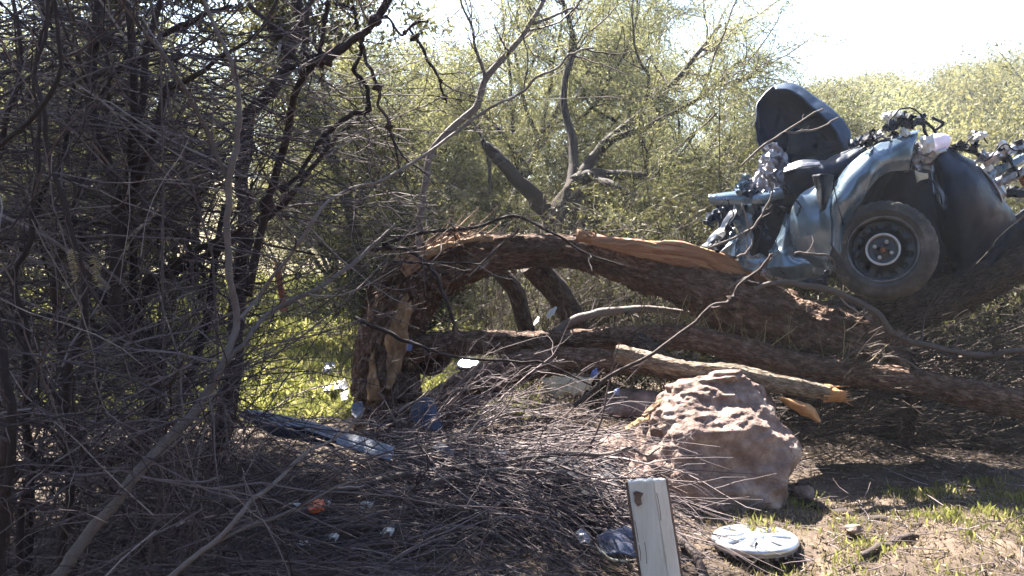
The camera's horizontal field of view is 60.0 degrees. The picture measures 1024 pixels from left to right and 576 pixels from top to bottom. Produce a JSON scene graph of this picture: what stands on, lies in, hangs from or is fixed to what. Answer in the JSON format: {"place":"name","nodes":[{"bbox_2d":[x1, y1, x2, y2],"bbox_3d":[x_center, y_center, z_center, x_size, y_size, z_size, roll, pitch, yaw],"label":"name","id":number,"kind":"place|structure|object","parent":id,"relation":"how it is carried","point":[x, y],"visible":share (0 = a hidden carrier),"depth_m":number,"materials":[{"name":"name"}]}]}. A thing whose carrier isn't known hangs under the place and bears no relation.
{"place":"outdoors","nodes":[
{"label":"outdoors","id":0,"kind":"place"},
{"bbox_2d":[2,298,543,425],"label":"green grass","id":1,"kind":"structure","parent":0,"point":[301,353],"depth_m":8.34,"materials":[{"name":"green plant"}]},
{"bbox_2d":[0,178,1023,296],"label":"hill","id":2,"kind":"structure","parent":0,"point":[270,270],"depth_m":23.18,"materials":[{"name":"green plant"}]},
{"bbox_2d":[802,62,867,91],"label":"hillside shrub","id":3,"kind":"object","parent":2,"relation":"on","point":[836,77],"visible":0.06,"depth_m":47.26,"materials":[{"name":"green plant"}]},
{"bbox_2d":[806,66,872,107],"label":"hillside shrub","id":4,"kind":"object","parent":2,"relation":"on","point":[840,77],"visible":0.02,"depth_m":42.25,"materials":[{"name":"green plant"}]},
{"bbox_2d":[821,69,914,105],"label":"hillside shrub","id":5,"kind":"object","parent":2,"relation":"on","point":[884,91],"visible":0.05,"depth_m":35.66,"materials":[{"name":"green plant"}]},
{"bbox_2d":[824,72,914,125],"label":"hillside shrub","id":6,"kind":"object","parent":2,"relation":"on","point":[868,102],"visible":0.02,"depth_m":31.99,"materials":[{"name":"green plant"}]},
{"bbox_2d":[830,46,909,89],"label":"hillside shrub","id":7,"kind":"object","parent":2,"relation":"on","point":[870,74],"visible":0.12,"depth_m":43.94,"materials":[{"name":"green plant"}]},
{"bbox_2d":[817,79,933,117],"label":"hillside shrub","id":8,"kind":"object","parent":2,"relation":"on","point":[890,95],"visible":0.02,"depth_m":33.22,"materials":[{"name":"green plant"}]},
{"bbox_2d":[825,73,929,104],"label":"hillside shrub","id":9,"kind":"object","parent":2,"relation":"on","point":[882,88],"visible":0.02,"depth_m":40.36,"materials":[{"name":"green plant"}]},
{"bbox_2d":[819,60,941,100],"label":"hillside shrub","id":10,"kind":"object","parent":2,"relation":"on","point":[875,82],"visible":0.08,"depth_m":41.59,"materials":[{"name":"green plant"}]},
{"bbox_2d":[841,72,922,105],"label":"hillside shrub","id":11,"kind":"object","parent":2,"relation":"on","point":[892,88],"visible":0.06,"depth_m":38.24,"materials":[{"name":"green plant"}]},
{"bbox_2d":[816,61,972,136],"bbox_3d":[11.818,-5.436,28.811,5.238,3.538,4.901,3,5,45],"label":"hillside shrub","id":12,"kind":"object","parent":2,"relation":"on","point":[896,107],"visible":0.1,"depth_m":27.65,"materials":[{"name":"green plant"}]},
{"bbox_2d":[895,51,977,110],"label":"hillside shrub","id":13,"kind":"object","parent":2,"relation":"on","point":[929,87],"visible":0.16,"depth_m":36.98,"materials":[{"name":"green plant"}]},
{"bbox_2d":[862,80,1021,140],"bbox_3d":[13.491,-5.206,28.396,6.776,2.693,5.219,1,4,13],"label":"hillside shrub","id":14,"kind":"object","parent":2,"relation":"on","point":[954,104],"visible":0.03,"depth_m":27.65,"materials":[{"name":"green plant"}]},
{"bbox_2d":[880,51,1023,209],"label":"hillside shrub","id":15,"kind":"object","parent":2,"relation":"on","point":[983,143],"visible":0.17,"depth_m":21.84,"materials":[{"name":"green plant"}]},
{"bbox_2d":[895,34,1023,136],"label":"hillside shrub","id":16,"kind":"object","parent":2,"relation":"on","point":[968,87],"visible":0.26,"depth_m":28.63,"materials":[{"name":"green plant"}]},
{"bbox_2d":[907,86,1023,153],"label":"hillside shrub","id":17,"kind":"object","parent":2,"relation":"on","point":[934,124],"visible":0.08,"depth_m":25.03,"materials":[{"name":"green plant"}]},
{"bbox_2d":[922,52,1019,87],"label":"hillside shrub","id":18,"kind":"object","parent":2,"relation":"on","point":[949,67],"visible":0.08,"depth_m":46.65,"materials":[{"name":"green plant"}]},
{"bbox_2d":[935,31,1022,94],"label":"hillside shrub","id":19,"kind":"object","parent":2,"relation":"on","point":[963,68],"visible":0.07,"depth_m":39.41,"materials":[{"name":"green plant"}]},
{"bbox_2d":[963,34,1023,107],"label":"hillside shrub","id":20,"kind":"object","parent":2,"relation":"on","point":[991,66],"visible":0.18,"depth_m":35.80,"materials":[{"name":"green plant"}]},
{"bbox_2d":[965,34,1023,68],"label":"hillside shrub","id":21,"kind":"object","parent":2,"relation":"on","point":[1012,51],"visible":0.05,"depth_m":47.19,"materials":[{"name":"green plant"}]},
{"bbox_2d":[980,73,1023,131],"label":"hillside shrub","id":22,"kind":"object","parent":2,"relation":"on","point":[1021,109],"visible":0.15,"depth_m":27.65,"materials":[{"name":"green plant"}]},
{"bbox_2d":[0,0,1023,181],"label":"sky","id":23,"kind":"structure","parent":0,"point":[899,28],"materials":[{"name":"white"}]},
{"bbox_2d":[6,300,1023,575],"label":"ground","id":24,"kind":"structure","parent":0,"point":[856,470],"depth_m":4.32,"materials":[{"name":"soil"}]},
{"bbox_2d":[0,44,110,339],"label":"background tree","id":25,"kind":"object","parent":24,"relation":"on","point":[40,269],"depth_m":11.65,"materials":[{"name":"green plant"}]},
{"bbox_2d":[0,0,227,334],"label":"olive tree","id":26,"kind":"object","parent":24,"relation":"on","point":[76,149],"visible":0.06,"depth_m":9.43,"materials":[{"name":"green plant"}]},
{"bbox_2d":[0,0,236,575],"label":"thorny shrub","id":27,"kind":"object","parent":24,"relation":"on","point":[7,447],"visible":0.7,"depth_m":2.42,"materials":[{"name":"brown plant"}]},
{"bbox_2d":[29,5,268,323],"bbox_3d":[-5.611,-2.162,13.218,3.868,5.839,3.960,0,4,0],"label":"background tree","id":28,"kind":"object","parent":24,"relation":"on","point":[174,304],"visible":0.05,"depth_m":13.25,"materials":[{"name":"green plant"}]},
{"bbox_2d":[0,0,313,337],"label":"olive tree","id":29,"kind":"object","parent":24,"relation":"on","point":[207,275],"visible":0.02,"depth_m":11.71,"materials":[{"name":"green plant"}]},
{"bbox_2d":[36,0,296,390],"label":"tree","id":30,"kind":"object","parent":24,"relation":"on","point":[184,24],"visible":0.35,"depth_m":3.05,"materials":[{"name":"brown plant"}]},
{"bbox_2d":[94,6,254,280],"bbox_3d":[-6.991,-2.874,17.873,4.254,6.423,4.356,2,4,25],"label":"background tree","id":31,"kind":"object","parent":24,"relation":"on","point":[220,139],"visible":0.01,"depth_m":18.05,"materials":[{"name":"green plant"}]},
{"bbox_2d":[0,0,371,345],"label":"upright shrub","id":32,"kind":"object","parent":24,"relation":"on","point":[106,159],"visible":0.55,"depth_m":2.85,"materials":[{"name":"brown plant"}]},
{"bbox_2d":[0,0,430,551],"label":"thicket leaves","id":33,"kind":"object","parent":24,"relation":"on","point":[208,273],"visible":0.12,"depth_m":4.26,"materials":[{"name":"green plant"}]},
{"bbox_2d":[2,1,501,544],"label":"crooked shrub","id":34,"kind":"object","parent":24,"relation":"on","point":[178,265],"visible":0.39,"depth_m":3.31,"materials":[{"name":"brown plant"}]},
{"bbox_2d":[62,0,453,470],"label":"spreading tree","id":35,"kind":"object","parent":24,"relation":"on","point":[299,5],"visible":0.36,"depth_m":7.52,"materials":[{"name":"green plant"}]},
{"bbox_2d":[21,289,505,573],"bbox_3d":[-1.130,0.624,4.704,2.884,1.159,2.630,0,4,0],"label":"brush fan","id":36,"kind":"object","parent":24,"relation":"on","point":[335,456],"visible":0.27,"depth_m":4.71},
{"bbox_2d":[351,401,362,417],"bbox_3d":[-0.908,0.714,5.203,0.076,0.088,0.105,0,4,0],"label":"plastic shard","id":37,"kind":"object","parent":36,"relation":"on","point":[357,412],"visible":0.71,"depth_m":5.22,"materials":[{"name":"grey plastic"}]},
{"bbox_2d":[0,267,621,340],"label":"grass","id":38,"kind":"structure","parent":24,"relation":"on","point":[295,318],"depth_m":14.30,"materials":[{"name":"green plant"}]},
{"bbox_2d":[165,0,466,307],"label":"feathery tree","id":39,"kind":"object","parent":24,"relation":"on","point":[309,120],"visible":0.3,"depth_m":11.73,"materials":[{"name":"green plant"}]},
{"bbox_2d":[6,339,644,575],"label":"brush fan","id":40,"kind":"object","parent":24,"relation":"on","point":[364,539],"visible":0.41,"depth_m":3.74},
{"bbox_2d":[0,0,661,575],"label":"twig tangle","id":41,"kind":"object","parent":24,"relation":"on","point":[90,370],"visible":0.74,"depth_m":2.72,"materials":[{"name":"brown plant"}]},
{"bbox_2d":[66,248,82,282],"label":"feather leaf","id":42,"kind":"object","parent":41,"relation":"hanging from","point":[74,265],"visible":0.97,"depth_m":2.20,"materials":[{"name":"plant"}]},
{"bbox_2d":[88,255,104,287],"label":"feather leaf","id":43,"kind":"object","parent":41,"relation":"hanging from","point":[95,263],"visible":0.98,"depth_m":2.20,"materials":[{"name":"plant"}]},
{"bbox_2d":[167,408,394,575],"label":"dead branch","id":44,"kind":"object","parent":41,"relation":"on","point":[221,536],"visible":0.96,"depth_m":2.07,"materials":[{"name":"brown wood"}]},
{"bbox_2d":[250,99,433,280],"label":"background tree","id":45,"kind":"object","parent":24,"relation":"on","point":[327,270],"depth_m":18.84,"materials":[{"name":"green plant"}]},
{"bbox_2d":[53,0,633,575],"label":"leaning sapling","id":46,"kind":"object","parent":24,"relation":"on","point":[87,536],"visible":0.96,"depth_m":2.37,"materials":[{"name":"grey plant"}]},
{"bbox_2d":[215,69,474,304],"bbox_3d":[-2.808,-1.597,15.922,4.965,4.326,4.780,0,4,0],"label":"background tree","id":47,"kind":"object","parent":24,"relation":"on","point":[332,212],"visible":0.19,"depth_m":14.93,"materials":[{"name":"green plant"}]},
{"bbox_2d":[244,0,482,296],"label":"knobbly shrub","id":48,"kind":"object","parent":24,"relation":"on","point":[341,48],"visible":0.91,"depth_m":2.77,"materials":[{"name":"brown plant"}]},
{"bbox_2d":[263,139,537,354],"bbox_3d":[-1.164,-0.205,10.784,3.731,3.374,3.283,0,4,0],"label":"olive tree","id":49,"kind":"object","parent":24,"relation":"on","point":[457,298],"visible":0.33,"depth_m":10.45,"materials":[{"name":"green plant"}]},
{"bbox_2d":[307,7,542,300],"bbox_3d":[-1.360,-2.180,17.003,5.602,6.528,6.383,-3,5,-42],"label":"background tree","id":50,"kind":"object","parent":24,"relation":"on","point":[417,170],"visible":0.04,"depth_m":15.84,"materials":[{"name":"green plant"}]},
{"bbox_2d":[284,304,637,481],"bbox_3d":[-0.136,0.595,5.321,1.811,1.115,1.802,2,4,31],"label":"brush fan","id":51,"kind":"object","parent":24,"relation":"on","point":[488,395],"visible":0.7,"depth_m":5.18},
{"bbox_2d":[353,203,624,385],"bbox_3d":[-0.119,0.036,4.633,1.416,0.956,0.371,0,4,0],"label":"dead branch","id":52,"kind":"object","parent":51,"relation":"on","point":[384,246],"visible":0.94,"depth_m":4.60,"materials":[{"name":"brown wood"}]},
{"bbox_2d":[457,357,480,429],"bbox_3d":[-0.331,0.779,6.373,0.196,0.533,0.355,1,4,11],"label":"mirror glass","id":53,"kind":"object","parent":24,"relation":"on","point":[467,364],"visible":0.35,"depth_m":6.43,"materials":[{"name":"silver metal"}]},
{"bbox_2d":[412,0,597,376],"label":"pale sapling","id":54,"kind":"object","parent":24,"relation":"on","point":[487,76],"visible":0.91,"depth_m":6.60,"materials":[{"name":"grey plant"}]},
{"bbox_2d":[6,387,1023,575],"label":"twig litter","id":55,"kind":"object","parent":24,"relation":"on","point":[802,558],"visible":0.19,"depth_m":4.43,"materials":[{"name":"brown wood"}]},
{"bbox_2d":[291,313,776,571],"bbox_3d":[0.032,0.673,4.326,2.412,1.054,1.740,1,4,16],"label":"brush fan","id":56,"kind":"object","parent":24,"relation":"on","point":[428,464],"visible":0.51,"depth_m":4.19},
{"bbox_2d":[575,528,591,544],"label":"silver trim","id":57,"kind":"structure","parent":56,"relation":"on","point":[586,535],"depth_m":3.84,"materials":[{"name":"metal"}]},
{"bbox_2d":[596,525,635,556],"bbox_3d":[0.446,1.079,3.771,0.168,0.075,0.214,0,4,0],"label":"grey moulding","id":58,"kind":"object","parent":56,"relation":"on","point":[626,548],"visible":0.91,"depth_m":3.74,"materials":[{"name":"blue plastic"}]},
{"bbox_2d":[371,0,719,325],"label":"feathery tree","id":59,"kind":"object","parent":24,"relation":"on","point":[459,110],"visible":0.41,"depth_m":12.73,"materials":[{"name":"green plant"}]},
{"bbox_2d":[368,11,729,293],"bbox_3d":[0.012,-2.311,16.940,6.454,5.840,6.703,3,5,44],"label":"background tree","id":60,"kind":"object","parent":24,"relation":"on","point":[466,168],"visible":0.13,"depth_m":14.99,"materials":[{"name":"green plant"}]},
{"bbox_2d":[358,355,765,497],"bbox_3d":[0.255,0.812,4.938,2.284,0.765,1.755,0,4,0],"label":"brush fan","id":61,"kind":"object","parent":24,"relation":"on","point":[545,432],"visible":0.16,"depth_m":5.17},
{"bbox_2d":[411,397,443,430],"bbox_3d":[-0.469,0.695,4.906,0.187,0.168,0.125,0,4,0],"label":"plastic shard","id":62,"kind":"object","parent":61,"relation":"on","point":[436,425],"visible":0.78,"depth_m":4.90,"materials":[{"name":"blue plastic"}]},
{"bbox_2d":[410,346,683,438],"bbox_3d":[0.272,0.677,5.611,1.840,0.622,0.308,0,4,3],"label":"fallen log","id":63,"kind":"object","parent":61,"relation":"on","point":[571,357],"visible":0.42,"depth_m":5.54,"materials":[{"name":"brown wood"}]},
{"bbox_2d":[408,323,1023,420],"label":"fallen log","id":64,"kind":"object","parent":63,"relation":"on","point":[732,347],"visible":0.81,"depth_m":5.48,"materials":[{"name":"brown wood"}]},
{"bbox_2d":[554,301,693,329],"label":"pale bent branch","id":65,"kind":"object","parent":64,"relation":"on","point":[591,314],"visible":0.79,"depth_m":5.90,"materials":[{"name":"grey plant"}]},
{"bbox_2d":[615,295,888,363],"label":"dry shoots","id":66,"kind":"object","parent":64,"relation":"on","point":[691,321],"visible":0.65,"depth_m":5.59,"materials":[{"name":"wood"}]},
{"bbox_2d":[842,344,920,369],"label":"arching twig","id":67,"kind":"object","parent":64,"relation":"on","point":[884,357],"visible":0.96,"depth_m":5.23,"materials":[{"name":"brown wood"}]},
{"bbox_2d":[545,373,593,397],"bbox_3d":[0.354,0.604,5.470,0.305,0.146,0.142,0,4,0],"label":"coolant tank","id":68,"kind":"object","parent":61,"relation":"on","point":[564,381],"visible":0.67,"depth_m":5.42,"materials":[{"name":"beige plastic"}]},
{"bbox_2d":[428,80,704,330],"bbox_3d":[1.003,-0.874,11.467,3.803,3.390,3.129,2,4,25],"label":"olive tree","id":69,"kind":"object","parent":24,"relation":"on","point":[604,157],"visible":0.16,"depth_m":10.95,"materials":[{"name":"green plant"}]},
{"bbox_2d":[332,359,823,575],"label":"brush fan","id":70,"kind":"object","parent":24,"relation":"on","point":[462,472],"visible":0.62,"depth_m":4.12},
{"bbox_2d":[240,410,393,460],"bbox_3d":[-1.003,0.744,4.521,0.884,0.194,0.108,1,4,19],"label":"trim strip","id":71,"kind":"object","parent":70,"relation":"on","point":[342,441],"depth_m":4.49,"materials":[{"name":"grey plastic"}]},
{"bbox_2d":[537,456,612,505],"bbox_3d":[0.284,0.939,4.310,0.287,0.174,0.431,-1,4,-21],"label":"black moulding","id":72,"kind":"object","parent":70,"relation":"on","point":[575,493],"visible":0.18,"depth_m":4.22,"materials":[{"name":"plastic"}]},
{"bbox_2d":[572,253,771,407],"bbox_3d":[0.741,0.199,4.128,0.919,0.720,0.071,0,4,1],"label":"zigzag twig","id":73,"kind":"object","parent":70,"relation":"on","point":[732,299],"visible":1,"depth_m":4.12,"materials":[{"name":"brown wood"}]},
{"bbox_2d":[454,0,716,322],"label":"feathery tree","id":74,"kind":"object","parent":24,"relation":"on","point":[606,117],"visible":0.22,"depth_m":12.53,"materials":[{"name":"green plant"}]},
{"bbox_2d":[591,458,626,514],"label":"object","id":75,"kind":"object","parent":24,"relation":"on","point":[610,465],"visible":0.27,"depth_m":4.43,"materials":[{"name":"plastic"}]},
{"bbox_2d":[427,166,806,405],"bbox_3d":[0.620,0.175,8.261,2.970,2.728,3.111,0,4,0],"label":"dark bush","id":76,"kind":"object","parent":24,"relation":"on","point":[620,375],"visible":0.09,"depth_m":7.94,"materials":[{"name":"green plant"}]},
{"bbox_2d":[593,433,640,465],"bbox_3d":[0.611,1.026,5.027,0.439,0.422,0.363,0,4,0],"label":"rock","id":77,"kind":"object","parent":24,"relation":"on","point":[624,442],"visible":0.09,"depth_m":4.91,"materials":[{"name":"beige stone"}]},
{"bbox_2d":[595,388,660,419],"bbox_3d":[0.776,0.717,5.523,0.536,0.170,0.418,2,4,24],"label":"rock","id":78,"kind":"object","parent":24,"relation":"on","point":[643,396],"visible":0.61,"depth_m":5.42,"materials":[{"name":"grey stone"}]},
{"bbox_2d":[350,206,910,448],"bbox_3d":[0.674,0.440,5.998,3.699,1.976,0.887,0,4,8],"label":"snapped tree","id":79,"kind":"object","parent":24,"relation":"on","point":[676,271],"visible":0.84,"depth_m":5.86,"materials":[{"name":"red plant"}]},
{"bbox_2d":[425,0,880,357],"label":"forked tree","id":80,"kind":"object","parent":24,"relation":"on","point":[516,179],"visible":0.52,"depth_m":9.18,"materials":[{"name":"green plant"}]},
{"bbox_2d":[625,477,682,575],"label":"white post","id":81,"kind":"object","parent":24,"relation":"on","point":[653,529],"visible":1,"depth_m":3.10,"materials":[{"name":"paint"}]},
{"bbox_2d":[675,524,705,575],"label":"stick","id":82,"kind":"object","parent":24,"relation":"on","point":[699,565],"visible":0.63,"depth_m":3.89,"materials":[{"name":"brown wood"}]},
{"bbox_2d":[623,369,801,512],"bbox_3d":[1.030,0.955,4.917,1.068,1.026,1.157,0,4,0],"label":"boulder","id":83,"kind":"object","parent":24,"relation":"on","point":[738,406],"visible":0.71,"depth_m":4.51,"materials":[{"name":"beige stone"}]},
{"bbox_2d":[625,415,648,430],"bbox_3d":[0.681,0.732,4.821,0.151,0.083,0.039,-1,4,-20],"label":"wood chip","id":84,"kind":"object","parent":83,"relation":"on","point":[639,420],"visible":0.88,"depth_m":4.82,"materials":[{"name":"beige wood"}]},
{"bbox_2d":[642,399,661,417],"bbox_3d":[0.784,0.646,4.834,0.187,0.106,0.035,-2,4,-33],"label":"wood chip","id":85,"kind":"object","parent":83,"relation":"on","point":[649,410],"visible":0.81,"depth_m":4.81,"materials":[{"name":"beige wood"}]},
{"bbox_2d":[613,344,853,405],"bbox_3d":[1.223,0.489,4.978,1.319,0.304,0.197,1,4,16],"label":"broken branch","id":86,"kind":"object","parent":83,"relation":"on","point":[767,380],"visible":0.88,"depth_m":4.90,"materials":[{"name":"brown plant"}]},
{"bbox_2d":[777,396,820,422],"bbox_3d":[1.557,0.659,4.810,0.230,0.138,0.064,1,4,12],"label":"wood chip","id":87,"kind":"object","parent":86,"relation":"hanging from","point":[801,408],"visible":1,"depth_m":4.79,"materials":[{"name":"brown wood"}]},
{"bbox_2d":[711,524,799,561],"bbox_3d":[1.103,1.149,4.027,0.386,0.070,0.386,0,4,0],"label":"hubcap","id":88,"kind":"object","parent":24,"relation":"on","point":[784,547],"visible":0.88,"depth_m":3.95,"materials":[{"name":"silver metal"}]},
{"bbox_2d":[489,28,1023,425],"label":"dark bush","id":89,"kind":"object","parent":24,"relation":"on","point":[694,202],"visible":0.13,"depth_m":7.30,"materials":[{"name":"green plant"}]},
{"bbox_2d":[667,85,883,202],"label":"olive tree","id":90,"kind":"object","parent":24,"relation":"on","point":[853,130],"visible":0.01,"depth_m":13.65,"materials":[{"name":"green plant"}]},
{"bbox_2d":[792,485,814,499],"bbox_3d":[1.539,1.079,4.673,0.115,0.087,0.103,0,4,0],"label":"rock","id":91,"kind":"object","parent":24,"relation":"on","point":[804,491],"visible":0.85,"depth_m":4.64,"materials":[{"name":"grey stone"}]},
{"bbox_2d":[682,121,1023,432],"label":"dark bush","id":92,"kind":"object","parent":24,"relation":"on","point":[943,322],"visible":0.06,"depth_m":6.59,"materials":[{"name":"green plant"}]},
{"bbox_2d":[843,524,863,533],"bbox_3d":[1.586,1.119,4.127,0.084,0.043,0.069,-2,4,-26],"label":"stone","id":93,"kind":"object","parent":24,"relation":"on","point":[853,528],"visible":1,"depth_m":4.11,"materials":[{"name":"white stone"}]},
{"bbox_2d":[686,216,1023,482],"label":"dark brush","id":94,"kind":"object","parent":24,"relation":"on","point":[868,393],"visible":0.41,"depth_m":5.47,"materials":[{"name":"brown plant"}]},
{"bbox_2d":[754,279,1023,357],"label":"ridged branch","id":95,"kind":"object","parent":94,"relation":"on","point":[880,316],"visible":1,"depth_m":5.12,"materials":[{"name":"brown plant"}]},
{"bbox_2d":[824,241,1023,333],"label":"dark log","id":96,"kind":"object","parent":94,"relation":"on","point":[972,291],"visible":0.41,"depth_m":5.65,"materials":[{"name":"brown wood"}]},
{"bbox_2d":[701,82,1023,301],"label":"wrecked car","id":97,"kind":"object","parent":96,"relation":"on","point":[904,212],"visible":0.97,"depth_m":5.41,"materials":[{"name":"blue metal"}]},
{"bbox_2d":[708,173,773,257],"bbox_3d":[1.369,-0.432,5.279,0.402,0.510,0.080,0,4,-8],"label":"twig","id":98,"kind":"object","parent":97,"relation":"hanging from","point":[745,231],"visible":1,"depth_m":5.28,"materials":[{"name":"wood"}]},
{"bbox_2d":[726,237,835,289],"bbox_3d":[1.564,-0.146,5.149,0.635,0.316,0.154,0,4,0],"label":"twig","id":99,"kind":"object","parent":97,"relation":"attached to","point":[802,253],"visible":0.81,"depth_m":5.15,"materials":[{"name":"brown wood"}]},
{"bbox_2d":[739,108,838,167],"bbox_3d":[1.656,-0.897,5.311,0.592,0.355,0.058,0,4,4],"label":"branch","id":100,"kind":"object","parent":97,"relation":"on","point":[786,131],"visible":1,"depth_m":5.30,"materials":[{"name":"grey plant"}]},
{"bbox_2d":[788,490,921,527],"bbox_3d":[1.664,1.129,4.470,0.114,0.080,0.780,-3,4,-39],"label":"stick","id":101,"kind":"object","parent":24,"relation":"on","point":[822,507],"visible":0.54,"depth_m":4.42,"materials":[{"name":"wood"}]},
{"bbox_2d":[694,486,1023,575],"bbox_3d":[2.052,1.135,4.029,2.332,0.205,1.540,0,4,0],"label":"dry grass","id":102,"kind":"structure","parent":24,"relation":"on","point":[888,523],"depth_m":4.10,"materials":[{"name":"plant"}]},
{"bbox_2d":[729,472,1023,575],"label":"sparse grass","id":103,"kind":"structure","parent":24,"relation":"on","point":[1010,496],"depth_m":4.23,"materials":[{"name":"green plant"}]},
{"bbox_2d":[859,532,919,559],"bbox_3d":[1.750,1.152,4.035,0.620,0.061,0.074,-2,4,-35],"label":"stick","id":104,"kind":"object","parent":24,"relation":"on","point":[864,554],"visible":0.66,"depth_m":3.96,"materials":[{"name":"brown wood"}]},
{"bbox_2d":[897,368,928,452],"bbox_3d":[2.557,0.841,5.680,0.140,0.734,0.659,1,4,12],"label":"root stub","id":105,"kind":"object","parent":24,"relation":"on","point":[910,429],"visible":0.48,"depth_m":5.66,"materials":[{"name":"brown plant"}]},
{"bbox_2d":[845,400,1023,456],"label":"dark log","id":106,"kind":"object","parent":24,"relation":"on","point":[954,433],"visible":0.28,"depth_m":5.95,"materials":[{"name":"brown wood"}]},
{"bbox_2d":[852,38,1023,429],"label":"dark bush","id":107,"kind":"object","parent":24,"relation":"on","point":[1020,298],"visible":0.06,"depth_m":6.84,"materials":[{"name":"green plant"}]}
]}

